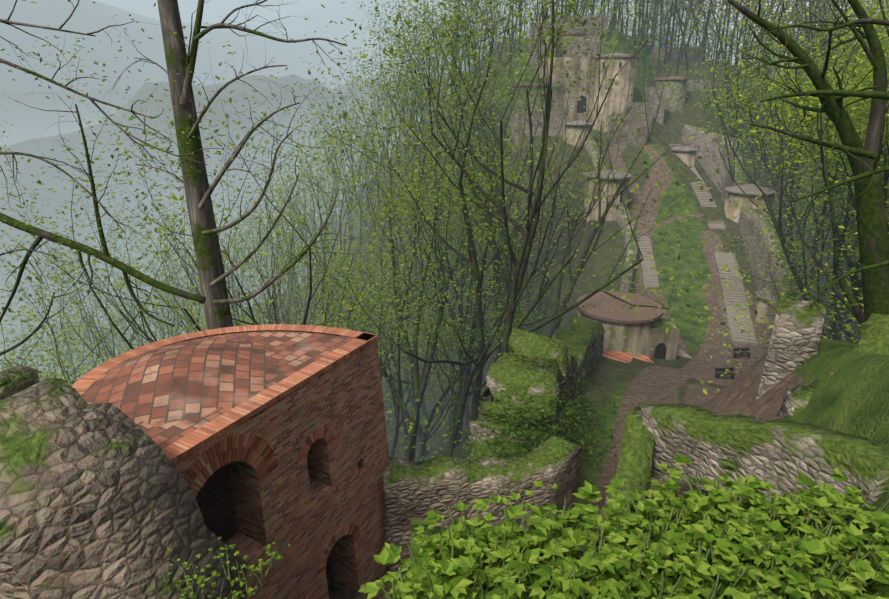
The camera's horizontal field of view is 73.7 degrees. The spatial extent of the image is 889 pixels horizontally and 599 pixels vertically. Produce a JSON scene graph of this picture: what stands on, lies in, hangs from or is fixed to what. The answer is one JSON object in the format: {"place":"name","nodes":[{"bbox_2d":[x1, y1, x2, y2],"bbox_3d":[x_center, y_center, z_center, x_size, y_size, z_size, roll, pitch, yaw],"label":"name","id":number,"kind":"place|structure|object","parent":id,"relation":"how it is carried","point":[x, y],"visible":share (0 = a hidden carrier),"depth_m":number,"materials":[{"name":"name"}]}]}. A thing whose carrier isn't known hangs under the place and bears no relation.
{"place":"outdoors","nodes":[
{"label":"outdoors","id":0,"kind":"place"},
{"bbox_2d":[0,0,888,598],"bbox_3d":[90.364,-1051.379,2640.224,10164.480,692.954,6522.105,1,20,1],"label":"terrain ground","id":1,"kind":"structure","parent":0,"point":[848,396],"depth_m":238.28,"materials":[{"name":"green plant"}]},
{"bbox_2d":[0,83,205,355],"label":"mossy tree limbs","id":2,"kind":"object","parent":1,"relation":"on","point":[106,257],"visible":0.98,"depth_m":13.55,"materials":[{"name":"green plant"}]},
{"bbox_2d":[0,364,246,598],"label":"stone ruin","id":3,"kind":"object","parent":1,"relation":"on","point":[98,501],"visible":0.98,"depth_m":7.92,"materials":[{"name":"grey stone"}]},
{"bbox_2d":[82,330,389,598],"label":"brick tower walls","id":4,"kind":"structure","parent":1,"relation":"on","point":[316,501],"depth_m":12.85,"materials":[{"name":"brown brick"}]},
{"bbox_2d":[82,331,352,448],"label":"brick roof","id":5,"kind":"structure","parent":4,"relation":"on","point":[162,397],"depth_m":11.42,"materials":[{"name":"brick"}]},
{"bbox_2d":[71,324,377,463],"bbox_3d":[-5.020,1.516,11.998,4.260,0.100,6.662,11,23,27],"label":"brick roof edging","id":6,"kind":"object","parent":4,"relation":"on","point":[190,443],"depth_m":11.84,"materials":[{"name":"orange brick"}]},
{"bbox_2d":[183,427,360,578],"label":"brick arches","id":7,"kind":"structure","parent":4,"relation":"attached to","point":[266,465],"depth_m":10.71,"materials":[{"name":"brown brick"}]},
{"bbox_2d":[106,0,389,329],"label":"tree","id":8,"kind":"object","parent":1,"relation":"on","point":[181,62],"visible":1,"depth_m":14.68,"materials":[{"name":"brown plant"}]},
{"bbox_2d":[0,0,252,306],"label":"leafy boughs","id":9,"kind":"object","parent":8,"relation":"attached to","point":[28,71],"visible":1,"depth_m":8.76,"materials":[{"name":"green plant"}]},
{"bbox_2d":[23,0,624,433],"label":"forest trees","id":10,"kind":"object","parent":1,"relation":"on","point":[291,206],"visible":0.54,"depth_m":99.43,"materials":[{"name":"green plant"}]},
{"bbox_2d":[0,0,747,461],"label":"forest trees","id":11,"kind":"object","parent":1,"relation":"on","point":[506,314],"visible":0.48,"depth_m":43.26,"materials":[{"name":"green plant"}]},
{"bbox_2d":[0,0,886,383],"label":"forest trees","id":12,"kind":"object","parent":1,"relation":"on","point":[60,324],"visible":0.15,"depth_m":161.60,"materials":[{"name":"green plant"}]},
{"bbox_2d":[382,435,582,571],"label":"stone wall","id":13,"kind":"structure","parent":1,"relation":"on","point":[441,485],"depth_m":15.56,"materials":[{"name":"grey stone"}]},
{"bbox_2d":[467,315,604,458],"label":"mossy stone wall","id":14,"kind":"structure","parent":1,"relation":"on","point":[545,366],"depth_m":22.86,"materials":[{"name":"stone"}]},
{"bbox_2d":[447,328,633,484],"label":"ruin shrubs","id":15,"kind":"object","parent":1,"relation":"on","point":[553,427],"visible":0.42,"depth_m":19.94,"materials":[{"name":"green plant"}]},
{"bbox_2d":[511,111,569,156],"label":"castle wall","id":16,"kind":"structure","parent":1,"relation":"on","point":[555,125],"depth_m":96.73,"materials":[{"name":"stone"}]},
{"bbox_2d":[529,22,556,67],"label":"wall","id":17,"kind":"structure","parent":1,"relation":"on","point":[535,53],"depth_m":106.35,"materials":[{"name":"stone"}]},
{"bbox_2d":[556,32,585,56],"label":"wall","id":18,"kind":"structure","parent":1,"relation":"on","point":[560,47],"depth_m":107.90,"materials":[{"name":"stone"}]},
{"bbox_2d":[539,57,603,120],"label":"tower","id":19,"kind":"structure","parent":1,"relation":"on","point":[577,113],"depth_m":101.07,"materials":[{"name":"beige stone"}]},
{"bbox_2d":[563,120,594,146],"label":"tower","id":20,"kind":"structure","parent":1,"relation":"on","point":[580,125],"depth_m":92.41,"materials":[{"name":"stone"}]},
{"bbox_2d":[555,15,607,44],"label":"castle tower","id":21,"kind":"structure","parent":1,"relation":"on","point":[598,20],"depth_m":108.69,"materials":[{"name":"stone"}]},
{"bbox_2d":[567,36,602,56],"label":"wall","id":22,"kind":"structure","parent":1,"relation":"on","point":[573,46],"depth_m":104.45,"materials":[{"name":"stone"}]},
{"bbox_2d":[584,169,632,221],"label":"tower","id":23,"kind":"structure","parent":1,"relation":"on","point":[594,214],"depth_m":77.38,"materials":[{"name":"stone"}]},
{"bbox_2d":[584,135,637,292],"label":"curtain wall","id":24,"kind":"structure","parent":1,"relation":"on","point":[631,250],"depth_m":73.13,"materials":[{"name":"grey stone"}]},
{"bbox_2d":[592,53,638,131],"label":"round tower","id":25,"kind":"structure","parent":1,"relation":"on","point":[621,60],"depth_m":98.80,"materials":[{"name":"beige stone"}]},
{"bbox_2d":[601,349,632,362],"bbox_3d":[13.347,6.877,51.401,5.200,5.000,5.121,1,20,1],"label":"brick step","id":26,"kind":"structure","parent":1,"relation":"on","point":[626,357],"depth_m":50.01,"materials":[{"name":"orange brick"}]},
{"bbox_2d":[607,114,648,145],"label":"wall","id":27,"kind":"structure","parent":1,"relation":"on","point":[630,120],"depth_m":93.83,"materials":[{"name":"stone"}]},
{"bbox_2d":[577,291,679,359],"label":"round tower","id":28,"kind":"structure","parent":1,"relation":"on","point":[660,342],"depth_m":50.90,"materials":[{"name":"stone"}]},
{"bbox_2d":[628,102,653,135],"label":"wall","id":29,"kind":"structure","parent":1,"relation":"on","point":[641,108],"depth_m":96.53,"materials":[{"name":"stone"}]},
{"bbox_2d":[633,355,653,362],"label":"roof","id":30,"kind":"structure","parent":1,"relation":"on","point":[645,358],"depth_m":50.49,"materials":[{"name":"orange tile"}]},
{"bbox_2d":[636,236,658,287],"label":"stone steps","id":31,"kind":"structure","parent":1,"relation":"on","point":[648,273],"depth_m":70.37,"materials":[{"name":"stone"}]},
{"bbox_2d":[410,403,888,576],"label":"stone wall","id":32,"kind":"structure","parent":1,"relation":"on","point":[779,454],"depth_m":11.66,"materials":[{"name":"stone"}]},
{"bbox_2d":[166,452,888,598],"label":"plants","id":33,"kind":"object","parent":32,"relation":"attached to","point":[719,542],"visible":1,"depth_m":2.00,"materials":[{"name":"green plant"}]},
{"bbox_2d":[644,87,666,125],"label":"wall","id":34,"kind":"structure","parent":1,"relation":"on","point":[650,93],"depth_m":103.47,"materials":[{"name":"stone"}]},
{"bbox_2d":[655,76,688,110],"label":"round tower","id":35,"kind":"structure","parent":1,"relation":"on","point":[675,96],"depth_m":106.73,"materials":[{"name":"stone"}]},
{"bbox_2d":[651,47,702,60],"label":"citadel wall","id":36,"kind":"structure","parent":1,"relation":"on","point":[693,56],"depth_m":119.08,"materials":[{"name":"stone"}]},
{"bbox_2d":[670,146,697,166],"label":"tower","id":37,"kind":"structure","parent":1,"relation":"on","point":[687,156],"depth_m":95.23,"materials":[{"name":"stone"}]},
{"bbox_2d":[650,144,718,255],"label":"leaves","id":38,"kind":"object","parent":1,"relation":"on","point":[686,206],"visible":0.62,"depth_m":77.45,"materials":[{"name":"green plant"}]},
{"bbox_2d":[676,350,692,358],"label":"roof","id":39,"kind":"structure","parent":1,"relation":"on","point":[681,353],"depth_m":53.45,"materials":[{"name":"grey stone"}]},
{"bbox_2d":[669,144,725,229],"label":"stairs","id":40,"kind":"structure","parent":1,"relation":"on","point":[700,195],"depth_m":82.48,"materials":[{"name":"stone"}]},
{"bbox_2d":[686,80,711,91],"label":"citadel wall","id":41,"kind":"structure","parent":1,"relation":"on","point":[699,86],"depth_m":109.80,"materials":[{"name":"stone"}]},
{"bbox_2d":[562,0,888,300],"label":"forest trees","id":42,"kind":"object","parent":1,"relation":"on","point":[700,4],"visible":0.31,"depth_m":101.23,"materials":[{"name":"green plant"}]},
{"bbox_2d":[715,367,735,379],"bbox_3d":[22.168,5.867,46.813,1.520,0.850,0.466,-1,20,-3],"label":"bench","id":43,"kind":"object","parent":1,"relation":"on","point":[732,374],"visible":0.88,"depth_m":46.84,"materials":[{"name":"black wood"}]},
{"bbox_2d":[714,252,756,344],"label":"stone steps","id":44,"kind":"structure","parent":1,"relation":"on","point":[739,297],"depth_m":62.40,"materials":[{"name":"stone"}]},
{"bbox_2d":[733,348,750,358],"bbox_3d":[26.687,4.835,53.184,1.520,0.850,0.466,-1,20,-3],"label":"bench","id":45,"kind":"object","parent":1,"relation":"on","point":[741,353],"visible":0.98,"depth_m":53.22,"materials":[{"name":"black wood"}]},
{"bbox_2d":[724,184,775,222],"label":"tower wall","id":46,"kind":"structure","parent":1,"relation":"on","point":[734,211],"depth_m":75.63,"materials":[{"name":"stone"}]},
{"bbox_2d":[681,124,826,398],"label":"curtain wall","id":47,"kind":"structure","parent":1,"relation":"on","point":[794,333],"depth_m":56.65,"materials":[{"name":"grey stone"}]},
{"bbox_2d":[754,289,771,323],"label":"stone pillar","id":48,"kind":"structure","parent":1,"relation":"on","point":[761,306],"depth_m":58.43,"materials":[{"name":"stone"}]},
{"bbox_2d":[671,0,888,393],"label":"forest trees","id":49,"kind":"object","parent":1,"relation":"on","point":[849,289],"visible":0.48,"depth_m":43.16,"materials":[{"name":"green plant"}]},
{"bbox_2d":[711,0,888,364],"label":"tree","id":50,"kind":"object","parent":1,"relation":"on","point":[873,236],"visible":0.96,"depth_m":13.84,"materials":[{"name":"green plant"}]},
{"bbox_2d":[775,313,888,416],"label":"rock","id":51,"kind":"object","parent":1,"relation":"on","point":[874,337],"visible":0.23,"depth_m":14.56,"materials":[{"name":"stone"}]},
{"bbox_2d":[507,83,547,144],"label":"wall","id":52,"kind":"structure","parent":0,"point":[531,101],"depth_m":98.83,"materials":[{"name":"grey stone"}]},
{"bbox_2d":[704,0,885,44],"label":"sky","id":53,"kind":"structure","parent":0,"point":[707,0],"materials":[{"name":"white"}]}
]}

